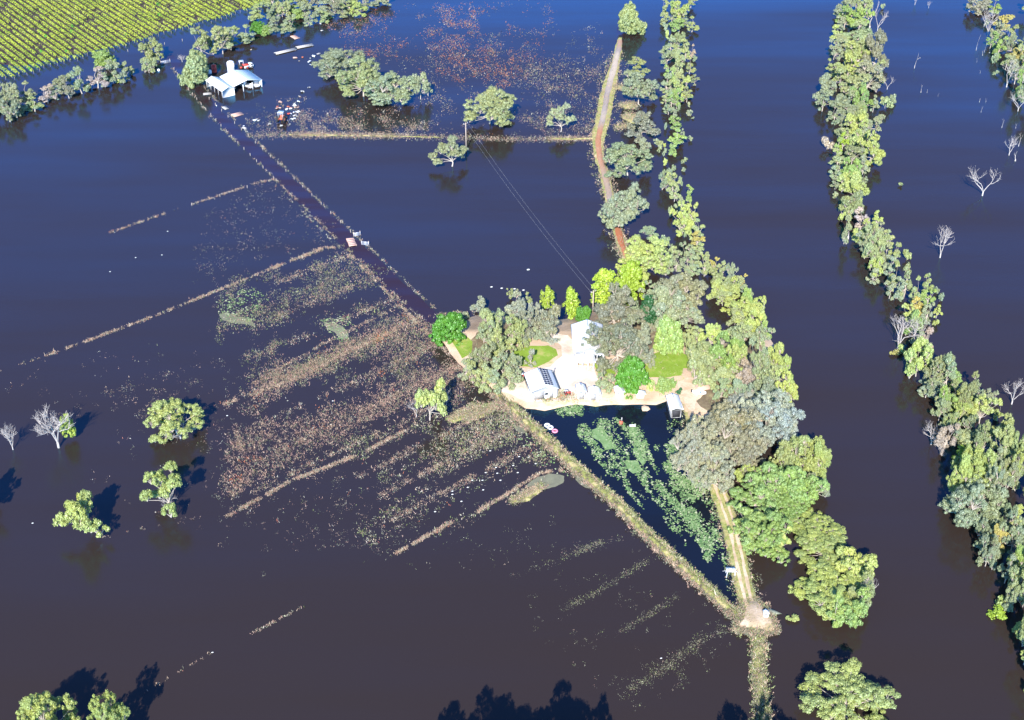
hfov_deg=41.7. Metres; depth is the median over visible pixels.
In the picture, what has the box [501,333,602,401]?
driveway
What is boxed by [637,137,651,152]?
gum tree
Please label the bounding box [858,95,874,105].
river gum
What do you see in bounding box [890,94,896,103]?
shrub
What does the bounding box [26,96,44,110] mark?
river gum
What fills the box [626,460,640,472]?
weed mat
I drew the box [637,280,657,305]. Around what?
gum tree
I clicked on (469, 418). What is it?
bank grass
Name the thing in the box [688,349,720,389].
gum tree
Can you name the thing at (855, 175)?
gum tree
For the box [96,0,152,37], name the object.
vine row
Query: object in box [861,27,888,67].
gum tree
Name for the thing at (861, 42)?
gum tree
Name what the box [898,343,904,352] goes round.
shrub
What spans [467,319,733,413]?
island grass
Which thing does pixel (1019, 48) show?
gum tree
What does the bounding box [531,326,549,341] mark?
gum tree
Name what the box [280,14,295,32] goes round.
gum tree
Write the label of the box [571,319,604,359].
farm house
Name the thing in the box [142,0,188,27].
vine row
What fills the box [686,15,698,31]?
river gum
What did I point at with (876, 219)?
river gum
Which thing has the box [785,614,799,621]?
shrub
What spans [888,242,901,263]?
river gum
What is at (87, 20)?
vineyard ground
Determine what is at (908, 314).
gum tree
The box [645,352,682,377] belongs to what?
lawn
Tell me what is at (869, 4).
gum tree
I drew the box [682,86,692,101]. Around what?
river gum
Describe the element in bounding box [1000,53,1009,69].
gum tree
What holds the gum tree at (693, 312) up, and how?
in the water at (128, 612)
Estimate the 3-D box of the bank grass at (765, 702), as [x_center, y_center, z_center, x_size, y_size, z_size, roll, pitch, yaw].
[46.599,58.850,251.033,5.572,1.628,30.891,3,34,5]
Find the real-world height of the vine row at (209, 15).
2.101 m
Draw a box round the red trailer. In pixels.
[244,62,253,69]
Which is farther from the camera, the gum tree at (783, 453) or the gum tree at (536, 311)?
the gum tree at (536, 311)
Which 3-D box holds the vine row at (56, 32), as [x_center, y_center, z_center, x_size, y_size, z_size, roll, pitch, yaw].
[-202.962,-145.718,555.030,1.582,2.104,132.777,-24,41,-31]
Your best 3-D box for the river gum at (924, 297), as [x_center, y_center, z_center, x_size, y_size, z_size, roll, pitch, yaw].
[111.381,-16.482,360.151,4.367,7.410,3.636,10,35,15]
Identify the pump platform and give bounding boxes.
[725,567,736,577]
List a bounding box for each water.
[0,0,1023,719]
[525,401,739,607]
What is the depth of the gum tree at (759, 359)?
325.23 m
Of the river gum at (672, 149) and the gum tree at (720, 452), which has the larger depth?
the river gum at (672, 149)
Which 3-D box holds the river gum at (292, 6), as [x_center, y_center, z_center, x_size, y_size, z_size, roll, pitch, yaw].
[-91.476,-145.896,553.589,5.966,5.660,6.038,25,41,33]
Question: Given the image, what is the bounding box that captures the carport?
[574,353,595,369]
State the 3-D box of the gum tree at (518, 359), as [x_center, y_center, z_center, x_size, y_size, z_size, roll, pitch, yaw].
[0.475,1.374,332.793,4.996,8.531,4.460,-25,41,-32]
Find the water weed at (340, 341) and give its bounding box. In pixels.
[218,288,572,475]
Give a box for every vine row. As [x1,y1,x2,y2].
[0,2,77,60]
[0,13,63,60]
[0,19,57,64]
[0,31,43,65]
[0,38,39,70]
[0,44,33,71]
[0,52,25,71]
[0,57,18,73]
[0,64,14,78]
[1,0,82,56]
[1,10,68,59]
[1,27,50,66]
[8,0,87,55]
[17,0,93,52]
[24,0,99,49]
[32,0,108,50]
[41,0,113,47]
[50,0,119,45]
[56,0,125,45]
[63,0,129,44]
[71,0,137,41]
[81,0,143,42]
[86,0,148,39]
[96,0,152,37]
[103,0,158,36]
[110,0,163,31]
[119,0,171,33]
[127,0,175,30]
[133,0,182,28]
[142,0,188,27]
[149,0,192,25]
[157,0,196,22]
[165,0,202,20]
[174,0,211,23]
[181,0,215,17]
[188,0,221,20]
[196,0,226,17]
[208,1,231,15]
[211,0,235,14]
[236,0,251,7]
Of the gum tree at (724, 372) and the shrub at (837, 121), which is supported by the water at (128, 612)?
the shrub at (837, 121)
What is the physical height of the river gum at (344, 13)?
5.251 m
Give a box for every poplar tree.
[539,285,554,308]
[562,286,580,319]
[590,268,615,303]
[639,294,656,324]
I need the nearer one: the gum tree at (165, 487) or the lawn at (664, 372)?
the gum tree at (165, 487)
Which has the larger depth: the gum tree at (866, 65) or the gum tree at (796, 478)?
the gum tree at (866, 65)
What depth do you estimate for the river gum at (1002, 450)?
295.26 m
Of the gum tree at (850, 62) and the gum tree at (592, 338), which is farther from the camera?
the gum tree at (850, 62)
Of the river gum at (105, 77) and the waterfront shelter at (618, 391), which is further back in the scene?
the river gum at (105, 77)
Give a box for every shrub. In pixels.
[462,311,469,319]
[546,337,554,344]
[551,338,560,342]
[646,380,654,390]
[653,139,662,146]
[660,235,669,244]
[670,378,676,388]
[675,387,682,394]
[686,109,692,115]
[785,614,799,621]
[821,136,834,148]
[831,119,839,124]
[837,211,846,219]
[880,96,893,107]
[889,349,900,354]
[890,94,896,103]
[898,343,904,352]
[903,249,911,259]
[938,293,944,300]
[986,604,1007,619]
[991,52,998,63]
[995,595,1004,606]
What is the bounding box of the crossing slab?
[346,237,356,246]
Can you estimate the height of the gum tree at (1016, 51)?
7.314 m
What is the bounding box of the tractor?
[238,60,248,69]
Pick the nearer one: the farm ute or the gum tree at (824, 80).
the gum tree at (824, 80)
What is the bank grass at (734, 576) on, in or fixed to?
on the levee at (723, 521)
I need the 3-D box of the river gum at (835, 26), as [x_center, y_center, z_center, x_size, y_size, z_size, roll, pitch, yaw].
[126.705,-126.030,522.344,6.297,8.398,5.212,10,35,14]
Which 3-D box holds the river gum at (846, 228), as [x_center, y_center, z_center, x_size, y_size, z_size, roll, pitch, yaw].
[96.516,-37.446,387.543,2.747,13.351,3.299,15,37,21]
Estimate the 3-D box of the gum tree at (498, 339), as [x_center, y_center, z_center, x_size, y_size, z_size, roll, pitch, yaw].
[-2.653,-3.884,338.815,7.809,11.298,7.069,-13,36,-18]
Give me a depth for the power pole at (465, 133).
438.59 m
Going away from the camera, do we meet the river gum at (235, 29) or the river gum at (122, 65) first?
the river gum at (122, 65)
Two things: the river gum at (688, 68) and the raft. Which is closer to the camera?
the raft
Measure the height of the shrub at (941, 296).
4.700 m
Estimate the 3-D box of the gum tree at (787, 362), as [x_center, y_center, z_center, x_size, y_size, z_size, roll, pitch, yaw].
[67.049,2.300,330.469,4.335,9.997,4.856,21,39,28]
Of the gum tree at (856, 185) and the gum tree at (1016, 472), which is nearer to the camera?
the gum tree at (1016, 472)
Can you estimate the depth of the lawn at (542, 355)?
341.08 m
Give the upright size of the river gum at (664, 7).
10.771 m
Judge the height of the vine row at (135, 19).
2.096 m
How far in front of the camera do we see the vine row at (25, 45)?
518.47 m
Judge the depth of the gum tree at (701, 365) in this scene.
325.53 m
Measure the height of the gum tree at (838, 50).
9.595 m
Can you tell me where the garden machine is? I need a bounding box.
[564,389,570,394]
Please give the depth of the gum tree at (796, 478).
288.42 m
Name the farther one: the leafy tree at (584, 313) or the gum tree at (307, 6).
the gum tree at (307, 6)
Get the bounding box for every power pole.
[463,122,467,151]
[591,290,594,312]
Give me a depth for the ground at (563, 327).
331.94 m
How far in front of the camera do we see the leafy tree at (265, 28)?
529.05 m
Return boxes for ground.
[0,0,261,65]
[441,306,792,421]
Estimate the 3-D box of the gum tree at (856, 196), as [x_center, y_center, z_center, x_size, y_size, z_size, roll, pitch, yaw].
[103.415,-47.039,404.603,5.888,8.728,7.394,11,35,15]
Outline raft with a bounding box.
[231,112,243,116]
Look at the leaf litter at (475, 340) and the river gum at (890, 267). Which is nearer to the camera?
the leaf litter at (475, 340)
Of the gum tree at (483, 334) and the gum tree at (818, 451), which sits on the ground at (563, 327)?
the gum tree at (483, 334)
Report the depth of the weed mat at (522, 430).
316.03 m
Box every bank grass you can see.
[445,397,485,424]
[462,399,499,423]
[507,479,548,505]
[585,50,630,263]
[610,79,624,90]
[610,120,631,133]
[617,99,641,111]
[619,110,635,122]
[681,402,768,638]
[728,594,781,637]
[744,623,777,719]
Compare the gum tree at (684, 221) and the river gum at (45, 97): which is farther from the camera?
the river gum at (45, 97)
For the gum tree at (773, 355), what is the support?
on the ground at (563, 327)
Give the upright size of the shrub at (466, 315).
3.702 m
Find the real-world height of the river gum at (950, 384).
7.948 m
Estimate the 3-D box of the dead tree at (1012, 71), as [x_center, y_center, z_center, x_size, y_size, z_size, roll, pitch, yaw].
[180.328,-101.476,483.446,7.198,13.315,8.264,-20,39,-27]
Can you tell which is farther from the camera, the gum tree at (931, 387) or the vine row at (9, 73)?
the vine row at (9, 73)
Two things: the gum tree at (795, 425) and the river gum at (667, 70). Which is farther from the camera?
the river gum at (667, 70)
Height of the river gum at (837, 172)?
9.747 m
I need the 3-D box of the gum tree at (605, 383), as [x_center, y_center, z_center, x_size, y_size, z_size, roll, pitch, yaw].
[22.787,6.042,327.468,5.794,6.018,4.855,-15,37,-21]
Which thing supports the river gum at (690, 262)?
on the water at (128, 612)
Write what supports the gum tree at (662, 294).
on the ground at (563, 327)
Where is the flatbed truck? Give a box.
[240,81,253,88]
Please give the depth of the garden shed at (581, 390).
324.53 m
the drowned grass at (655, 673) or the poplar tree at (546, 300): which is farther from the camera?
the poplar tree at (546, 300)
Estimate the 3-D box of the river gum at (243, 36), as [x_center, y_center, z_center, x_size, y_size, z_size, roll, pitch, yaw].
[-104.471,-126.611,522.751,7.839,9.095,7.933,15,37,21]
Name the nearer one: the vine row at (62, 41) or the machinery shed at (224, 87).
the machinery shed at (224, 87)
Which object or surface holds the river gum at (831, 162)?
on the water at (128, 612)
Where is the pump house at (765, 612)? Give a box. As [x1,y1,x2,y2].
[763,609,768,616]
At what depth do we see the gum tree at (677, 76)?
480.02 m
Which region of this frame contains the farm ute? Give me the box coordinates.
[253,80,259,87]
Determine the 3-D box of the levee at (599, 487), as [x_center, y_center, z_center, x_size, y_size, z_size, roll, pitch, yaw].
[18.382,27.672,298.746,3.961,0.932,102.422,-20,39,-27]
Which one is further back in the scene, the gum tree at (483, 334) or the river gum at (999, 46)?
the river gum at (999, 46)
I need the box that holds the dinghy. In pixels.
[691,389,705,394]
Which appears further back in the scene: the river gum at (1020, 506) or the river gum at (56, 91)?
the river gum at (56, 91)
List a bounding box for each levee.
[289,134,441,137]
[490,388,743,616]
[552,138,592,139]
[592,37,628,258]
[685,412,756,627]
[752,632,769,719]
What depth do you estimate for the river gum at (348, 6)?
552.65 m
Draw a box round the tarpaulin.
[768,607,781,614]
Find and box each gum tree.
[0,82,7,95]
[0,82,28,103]
[0,95,20,121]
[15,691,81,719]
[48,75,65,90]
[52,489,109,537]
[86,689,130,719]
[104,59,127,83]
[138,37,163,60]
[139,460,182,517]
[140,57,156,72]
[142,397,204,443]
[189,26,216,54]
[210,26,233,53]
[249,1,264,20]
[262,0,275,4]
[267,16,280,33]
[272,0,291,16]
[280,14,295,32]
[292,0,308,6]
[298,1,318,22]
[309,0,322,4]
[311,47,365,81]
[327,0,341,16]
[334,55,390,96]
[347,0,368,16]
[364,70,416,105]
[412,71,432,98]
[414,377,447,420]
[428,135,468,166]
[463,86,516,126]
[465,359,481,382]
[466,349,482,367]
[469,296,490,311]
[474,341,500,370]
[474,366,489,393]
[476,324,492,342]
[478,307,504,343]
[481,356,506,394]
[488,332,516,357]
[493,349,517,373]
[500,366,523,390]
[504,289,526,319]
[504,314,522,338]
[507,352,522,374]
[511,319,530,350]
[521,307,535,342]
[523,302,543,327]
[530,303,560,341]
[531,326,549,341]
[546,102,576,131]
[579,335,601,346]
[585,314,648,374]
[592,296,633,336]
[595,372,615,393]
[596,281,636,320]
[597,181,648,228]
[603,141,653,177]
[603,358,620,372]
[615,251,647,275]
[617,234,670,282]
[622,69,659,104]
[624,110,660,142]
[626,323,655,368]
[627,56,650,76]
[627,296,643,322]
[630,350,651,370]
[634,304,655,332]
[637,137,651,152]
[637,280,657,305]
[639,225,658,239]
[651,284,685,327]
[652,245,677,274]
[654,270,708,310]
[658,167,673,189]
[664,244,678,258]
[666,88,683,108]
[668,18,684,31]
[668,67,687,90]
[668,413,719,476]
[669,200,694,236]
[670,0,689,18]
[670,31,688,52]
[670,48,685,71]
[673,300,704,330]
[677,241,700,269]
[682,324,696,348]
[685,333,713,385]
[685,339,722,369]
[687,439,736,493]
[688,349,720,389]
[689,398,761,459]
[692,469,709,493]
[698,323,728,345]
[706,278,724,299]
[708,331,744,369]
[709,266,735,291]
[712,366,736,392]
[712,378,729,399]
[716,290,732,305]
[719,420,771,475]
[720,289,741,315]
[723,262,738,282]
[725,275,740,297]
[725,343,751,375]
[725,390,759,412]
[726,305,743,325]
[726,478,788,523]
[727,323,753,343]
[727,502,767,534]
[728,378,747,394]
[730,296,754,322]
[733,389,805,455]
[733,463,761,482]
[735,356,754,386]
[735,397,777,435]
[737,313,750,331]
[738,287,756,309]
[739,521,769,554]
[740,509,792,565]
[744,309,767,336]
[744,461,802,510]
[745,302,762,320]
[746,377,774,401]
[749,324,775,344]
[749,335,771,379]
[753,364,783,387]
[757,320,771,344]
[760,489,814,523]
[764,439,802,473]
[767,341,784,365]
[771,387,790,402]
[775,368,798,403]
[776,415,798,432]
[777,465,829,503]
[778,354,793,379]
[787,434,832,476]
[787,507,846,550]
[787,560,873,620]
[794,528,852,572]
[796,576,815,588]
[797,657,900,719]
[806,472,830,496]
[808,441,831,478]
[812,73,836,99]
[829,38,843,60]
[829,89,855,114]
[831,587,871,628]
[832,62,851,88]
[833,0,855,16]
[834,33,851,50]
[834,545,877,584]
[835,4,860,27]
[836,53,862,82]
[837,171,861,191]
[838,196,860,218]
[839,105,857,122]
[840,19,872,45]
[840,73,871,97]
[840,157,862,180]
[843,145,865,164]
[844,40,871,66]
[844,109,868,135]
[844,179,869,202]
[845,569,874,609]
[847,7,874,29]
[847,128,873,149]
[848,81,868,107]
[848,190,863,215]
[852,0,873,18]
[852,36,871,61]
[852,218,869,242]
[853,100,868,119]
[856,58,885,91]
[856,231,873,254]
[857,129,885,165]
[859,119,872,138]
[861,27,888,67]
[861,235,885,265]
[865,222,883,250]
[868,114,885,132]
[868,256,883,276]
[873,233,890,255]
[902,303,918,324]
[903,309,923,335]
[904,336,934,378]
[922,358,949,380]
[926,377,949,401]
[927,354,955,381]
[930,397,951,420]
[934,388,952,413]
[937,474,1008,528]
[938,385,958,409]
[942,412,961,433]
[946,442,1000,499]
[949,386,974,418]
[949,402,972,421]
[949,453,980,493]
[952,378,964,401]
[957,388,978,412]
[962,370,979,396]
[962,414,979,431]
[965,0,989,15]
[967,393,1002,423]
[972,421,994,456]
[972,532,996,549]
[975,512,999,542]
[975,534,1000,569]
[976,461,1014,504]
[986,424,1014,459]
[988,413,1014,445]
[989,21,1009,39]
[989,523,1010,555]
[993,14,1014,31]
[997,457,1022,490]
[999,502,1018,531]
[999,510,1023,554]
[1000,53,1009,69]
[1002,35,1017,52]
[1003,431,1023,459]
[1003,446,1023,480]
[1004,564,1023,606]
[1007,544,1023,582]
[1008,55,1023,83]
[1009,47,1023,63]
[1017,85,1023,102]
[1018,38,1023,60]
[1019,617,1023,645]
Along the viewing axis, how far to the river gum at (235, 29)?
520.82 m
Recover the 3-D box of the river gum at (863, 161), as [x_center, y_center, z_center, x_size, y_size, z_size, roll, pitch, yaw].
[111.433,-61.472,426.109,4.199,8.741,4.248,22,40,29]
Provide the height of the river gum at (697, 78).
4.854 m
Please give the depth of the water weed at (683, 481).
301.09 m
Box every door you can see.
[534,391,544,399]
[579,393,583,398]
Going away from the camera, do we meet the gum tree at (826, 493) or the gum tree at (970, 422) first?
the gum tree at (826, 493)
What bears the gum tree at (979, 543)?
in the water at (128, 612)
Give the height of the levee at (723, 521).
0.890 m
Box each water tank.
[211,64,216,72]
[226,60,234,71]
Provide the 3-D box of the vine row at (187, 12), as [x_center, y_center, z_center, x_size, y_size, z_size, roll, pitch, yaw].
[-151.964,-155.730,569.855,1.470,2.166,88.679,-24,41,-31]
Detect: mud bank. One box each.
[449,406,478,422]
[471,403,493,417]
[512,484,543,502]
[642,405,649,410]
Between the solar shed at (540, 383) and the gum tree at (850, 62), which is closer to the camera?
the solar shed at (540, 383)
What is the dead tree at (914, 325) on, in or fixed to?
on the water at (128, 612)
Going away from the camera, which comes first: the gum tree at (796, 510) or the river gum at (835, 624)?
the river gum at (835, 624)
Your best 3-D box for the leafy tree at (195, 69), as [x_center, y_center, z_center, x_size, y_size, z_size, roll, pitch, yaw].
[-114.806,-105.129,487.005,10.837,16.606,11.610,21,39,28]
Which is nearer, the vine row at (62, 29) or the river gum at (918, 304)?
the river gum at (918, 304)
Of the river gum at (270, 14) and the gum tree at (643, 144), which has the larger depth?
the river gum at (270, 14)
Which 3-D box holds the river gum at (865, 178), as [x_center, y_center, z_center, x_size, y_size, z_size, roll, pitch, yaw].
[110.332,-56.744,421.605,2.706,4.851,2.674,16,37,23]
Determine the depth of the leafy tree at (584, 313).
352.80 m
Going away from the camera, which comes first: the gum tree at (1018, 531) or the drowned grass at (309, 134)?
the gum tree at (1018, 531)
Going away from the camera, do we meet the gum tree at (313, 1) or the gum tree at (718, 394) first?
the gum tree at (718, 394)
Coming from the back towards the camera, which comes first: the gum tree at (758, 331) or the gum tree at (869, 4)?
the gum tree at (869, 4)
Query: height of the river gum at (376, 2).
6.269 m
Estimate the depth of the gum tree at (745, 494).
289.69 m
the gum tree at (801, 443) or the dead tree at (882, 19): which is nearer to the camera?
the gum tree at (801, 443)
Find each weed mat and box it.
[219,312,254,325]
[324,322,348,339]
[512,423,525,433]
[525,474,563,488]
[576,477,589,487]
[592,427,612,449]
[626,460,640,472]
[633,447,645,464]
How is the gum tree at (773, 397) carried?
on the ground at (563, 327)
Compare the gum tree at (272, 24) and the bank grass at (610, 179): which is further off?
the gum tree at (272, 24)
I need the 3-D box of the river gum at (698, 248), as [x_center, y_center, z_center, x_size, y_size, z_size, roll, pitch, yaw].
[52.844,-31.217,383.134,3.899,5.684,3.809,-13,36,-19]
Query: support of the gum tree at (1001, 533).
in the water at (128, 612)
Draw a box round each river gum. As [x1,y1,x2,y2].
[8,94,27,113]
[19,80,36,101]
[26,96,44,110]
[38,83,56,102]
[47,85,61,99]
[58,78,75,97]
[61,73,74,87]
[69,65,90,93]
[86,66,109,87]
[100,72,112,86]
[119,61,133,79]
[221,25,239,44]
[235,24,255,43]
[264,4,276,18]
[286,0,298,11]
[303,13,312,25]
[312,0,327,17]
[318,10,330,23]
[325,0,345,2]
[336,6,348,17]
[339,0,353,10]
[357,0,372,9]
[370,0,380,5]
[379,0,391,5]
[457,358,469,380]
[506,288,512,298]
[510,301,517,319]
[524,348,536,367]
[525,292,532,305]
[658,44,674,68]
[659,73,672,92]
[660,0,669,18]
[660,12,667,25]
[660,91,667,103]
[662,98,673,114]
[663,37,675,52]
[663,64,675,81]
[665,172,676,191]
[666,93,678,108]
[667,11,676,19]
[667,76,681,96]
[667,127,687,143]
[668,115,681,128]
[668,138,678,156]
[669,107,677,120]
[669,180,681,201]
[669,249,684,271]
[673,196,683,211]
[675,217,685,231]
[679,12,687,25]
[679,38,689,60]
[680,75,692,98]
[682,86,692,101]
[682,261,693,271]
[684,202,698,221]
[684,255,701,275]
[685,184,693,202]
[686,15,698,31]
[686,56,695,73]
[687,0,697,7]
[689,218,705,239]
[690,43,695,57]
[690,74,699,85]
[690,326,703,341]
[691,230,705,246]
[692,241,704,257]
[698,251,710,275]
[708,257,719,273]
[716,260,726,279]
[732,275,744,291]
[740,284,753,295]
[753,295,765,305]
[757,297,766,321]
[775,525,791,553]
[783,380,798,401]
[815,89,831,110]
[825,58,838,77]
[826,591,842,627]
[828,102,842,122]
[828,148,844,165]
[828,156,843,180]
[829,24,842,38]
[829,177,839,188]
[833,136,842,153]
[834,12,846,29]
[834,123,843,136]
[838,131,849,151]
[840,123,854,139]
[841,209,853,243]
[854,206,870,228]
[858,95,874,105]
[858,154,870,174]
[860,171,867,183]
[865,268,879,284]
[868,59,885,83]
[870,95,879,111]
[871,210,883,223]
[875,222,884,232]
[881,243,891,269]
[882,256,896,279]
[883,229,894,254]
[883,274,896,299]
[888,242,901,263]
[888,262,899,290]
[893,276,907,301]
[899,262,912,296]
[908,275,920,303]
[909,331,928,343]
[911,296,923,315]
[917,380,931,397]
[919,370,930,384]
[920,273,933,298]
[920,288,936,304]
[920,302,934,323]
[923,327,933,347]
[933,304,942,317]
[933,352,957,384]
[933,423,960,455]
[945,367,962,390]
[951,445,964,459]
[953,422,962,439]
[973,383,983,397]
[981,388,993,404]
[986,31,999,48]
[989,0,1001,13]
[991,390,998,404]
[992,36,1008,57]
[993,403,1003,420]
[995,446,1007,468]
[997,553,1017,582]
[1001,24,1018,49]
[1001,581,1017,611]
[1007,504,1023,526]
[1011,620,1021,638]
[1013,62,1023,100]
[1015,39,1023,56]
[1020,650,1023,664]
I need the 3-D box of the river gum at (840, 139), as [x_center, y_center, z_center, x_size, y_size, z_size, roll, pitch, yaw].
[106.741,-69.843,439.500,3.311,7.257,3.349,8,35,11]
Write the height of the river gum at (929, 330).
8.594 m
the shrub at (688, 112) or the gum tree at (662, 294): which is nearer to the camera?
the gum tree at (662, 294)
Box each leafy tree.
[92,48,116,68]
[177,48,208,88]
[249,20,264,33]
[261,24,271,35]
[291,8,303,19]
[428,311,466,346]
[575,305,590,321]
[611,260,644,304]
[614,355,651,399]
[618,1,646,34]
[653,313,684,355]
[655,376,671,394]
[957,429,973,448]
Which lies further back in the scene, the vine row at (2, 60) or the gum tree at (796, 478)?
the vine row at (2, 60)
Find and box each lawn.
[452,337,471,357]
[509,345,557,366]
[594,362,615,375]
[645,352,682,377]
[661,352,688,370]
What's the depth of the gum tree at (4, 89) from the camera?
475.57 m
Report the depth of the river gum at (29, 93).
473.79 m
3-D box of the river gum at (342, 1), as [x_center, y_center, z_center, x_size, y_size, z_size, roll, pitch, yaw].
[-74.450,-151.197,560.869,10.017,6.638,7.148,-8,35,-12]
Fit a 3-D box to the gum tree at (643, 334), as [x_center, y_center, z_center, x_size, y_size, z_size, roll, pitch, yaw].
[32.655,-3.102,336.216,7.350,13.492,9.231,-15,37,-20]
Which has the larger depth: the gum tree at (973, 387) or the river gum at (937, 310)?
the river gum at (937, 310)
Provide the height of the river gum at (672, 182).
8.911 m
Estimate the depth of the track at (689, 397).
326.51 m
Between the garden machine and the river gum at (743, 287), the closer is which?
the garden machine
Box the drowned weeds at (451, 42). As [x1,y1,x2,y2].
[328,0,556,87]
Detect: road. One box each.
[164,54,521,411]
[614,19,623,53]
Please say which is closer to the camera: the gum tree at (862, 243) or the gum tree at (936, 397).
the gum tree at (936, 397)
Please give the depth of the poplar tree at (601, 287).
359.89 m
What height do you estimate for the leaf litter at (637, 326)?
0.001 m
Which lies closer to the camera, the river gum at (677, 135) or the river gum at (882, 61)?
the river gum at (677, 135)
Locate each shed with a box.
[205,76,234,97]
[220,69,261,91]
[523,367,558,399]
[575,383,586,398]
[588,385,600,399]
[665,393,683,417]
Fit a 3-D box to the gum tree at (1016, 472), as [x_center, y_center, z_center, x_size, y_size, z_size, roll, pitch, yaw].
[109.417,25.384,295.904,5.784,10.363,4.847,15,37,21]
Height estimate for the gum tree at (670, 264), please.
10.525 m
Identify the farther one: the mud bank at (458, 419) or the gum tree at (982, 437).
the mud bank at (458, 419)
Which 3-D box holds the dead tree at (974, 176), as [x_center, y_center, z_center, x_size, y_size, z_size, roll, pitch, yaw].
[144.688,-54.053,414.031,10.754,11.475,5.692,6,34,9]
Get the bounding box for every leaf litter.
[471,322,516,376]
[599,316,657,357]
[697,338,779,411]
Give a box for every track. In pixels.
[595,39,625,257]
[677,377,697,415]
[689,416,757,627]
[695,414,753,600]
[740,601,774,633]
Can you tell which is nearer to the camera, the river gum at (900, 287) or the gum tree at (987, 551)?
the gum tree at (987, 551)
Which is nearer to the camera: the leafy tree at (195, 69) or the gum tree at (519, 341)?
the gum tree at (519, 341)
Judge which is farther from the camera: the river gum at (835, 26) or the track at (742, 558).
the river gum at (835, 26)
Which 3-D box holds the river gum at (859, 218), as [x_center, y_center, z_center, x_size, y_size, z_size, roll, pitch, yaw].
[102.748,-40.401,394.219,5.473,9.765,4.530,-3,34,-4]
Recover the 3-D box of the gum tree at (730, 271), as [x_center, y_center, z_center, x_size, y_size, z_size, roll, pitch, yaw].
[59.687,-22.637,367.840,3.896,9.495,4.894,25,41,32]
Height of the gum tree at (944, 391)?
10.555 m
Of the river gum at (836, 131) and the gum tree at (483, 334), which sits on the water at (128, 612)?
the river gum at (836, 131)
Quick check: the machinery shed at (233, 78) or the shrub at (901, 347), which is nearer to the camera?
the shrub at (901, 347)
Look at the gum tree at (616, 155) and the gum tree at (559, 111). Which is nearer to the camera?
the gum tree at (616, 155)
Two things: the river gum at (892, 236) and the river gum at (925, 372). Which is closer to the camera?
the river gum at (925, 372)
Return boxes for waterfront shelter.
[613,384,625,397]
[635,390,645,397]
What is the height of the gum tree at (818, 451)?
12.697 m
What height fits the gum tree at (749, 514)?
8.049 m
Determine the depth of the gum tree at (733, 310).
351.11 m
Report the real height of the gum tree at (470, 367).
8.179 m
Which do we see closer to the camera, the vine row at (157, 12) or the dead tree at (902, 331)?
the dead tree at (902, 331)
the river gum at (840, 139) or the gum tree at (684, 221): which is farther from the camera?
the river gum at (840, 139)
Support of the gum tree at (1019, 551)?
in the water at (128, 612)
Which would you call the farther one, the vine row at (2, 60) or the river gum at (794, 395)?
the vine row at (2, 60)
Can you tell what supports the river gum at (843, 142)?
on the water at (128, 612)
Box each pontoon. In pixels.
[274,48,296,54]
[295,43,313,48]
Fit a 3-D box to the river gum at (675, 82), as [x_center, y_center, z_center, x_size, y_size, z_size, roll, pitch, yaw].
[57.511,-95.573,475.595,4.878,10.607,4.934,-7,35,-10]
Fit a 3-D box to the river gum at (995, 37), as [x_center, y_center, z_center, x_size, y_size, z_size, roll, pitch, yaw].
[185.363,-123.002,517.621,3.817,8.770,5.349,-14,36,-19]
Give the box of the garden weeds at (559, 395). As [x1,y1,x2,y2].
[532,387,577,403]
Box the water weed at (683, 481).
[555,404,736,595]
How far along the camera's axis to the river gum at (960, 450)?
304.05 m
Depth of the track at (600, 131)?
454.34 m
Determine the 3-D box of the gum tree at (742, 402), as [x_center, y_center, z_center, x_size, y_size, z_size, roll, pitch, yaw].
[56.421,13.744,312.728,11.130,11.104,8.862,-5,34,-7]
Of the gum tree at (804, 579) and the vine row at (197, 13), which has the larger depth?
the vine row at (197, 13)
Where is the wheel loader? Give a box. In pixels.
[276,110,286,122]
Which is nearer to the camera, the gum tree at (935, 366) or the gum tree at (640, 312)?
the gum tree at (935, 366)
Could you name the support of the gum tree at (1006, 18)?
in the water at (128, 612)
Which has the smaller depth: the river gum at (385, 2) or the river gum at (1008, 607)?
the river gum at (1008, 607)
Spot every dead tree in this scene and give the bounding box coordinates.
[0,425,16,449]
[32,404,76,447]
[875,8,888,30]
[891,315,922,349]
[906,316,929,339]
[923,420,941,444]
[935,226,954,257]
[968,167,1000,195]
[983,8,998,35]
[1002,379,1023,404]
[1005,135,1018,154]
[1006,60,1019,86]
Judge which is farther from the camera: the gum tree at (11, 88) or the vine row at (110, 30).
the vine row at (110, 30)
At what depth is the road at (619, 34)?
530.81 m
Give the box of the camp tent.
[695,383,709,389]
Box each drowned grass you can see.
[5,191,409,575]
[22,178,562,690]
[172,67,475,329]
[215,247,443,385]
[217,308,474,510]
[226,251,539,521]
[245,26,601,143]
[288,102,438,135]
[339,378,554,544]
[375,455,726,710]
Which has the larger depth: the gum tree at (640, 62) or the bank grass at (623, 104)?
the gum tree at (640, 62)
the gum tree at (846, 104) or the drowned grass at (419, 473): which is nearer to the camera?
the drowned grass at (419, 473)
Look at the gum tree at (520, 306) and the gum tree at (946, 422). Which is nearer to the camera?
the gum tree at (946, 422)
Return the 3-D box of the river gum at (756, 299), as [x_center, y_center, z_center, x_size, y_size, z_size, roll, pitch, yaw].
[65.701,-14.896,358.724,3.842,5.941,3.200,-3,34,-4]
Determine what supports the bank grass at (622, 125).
on the mud bank
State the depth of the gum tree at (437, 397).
313.22 m

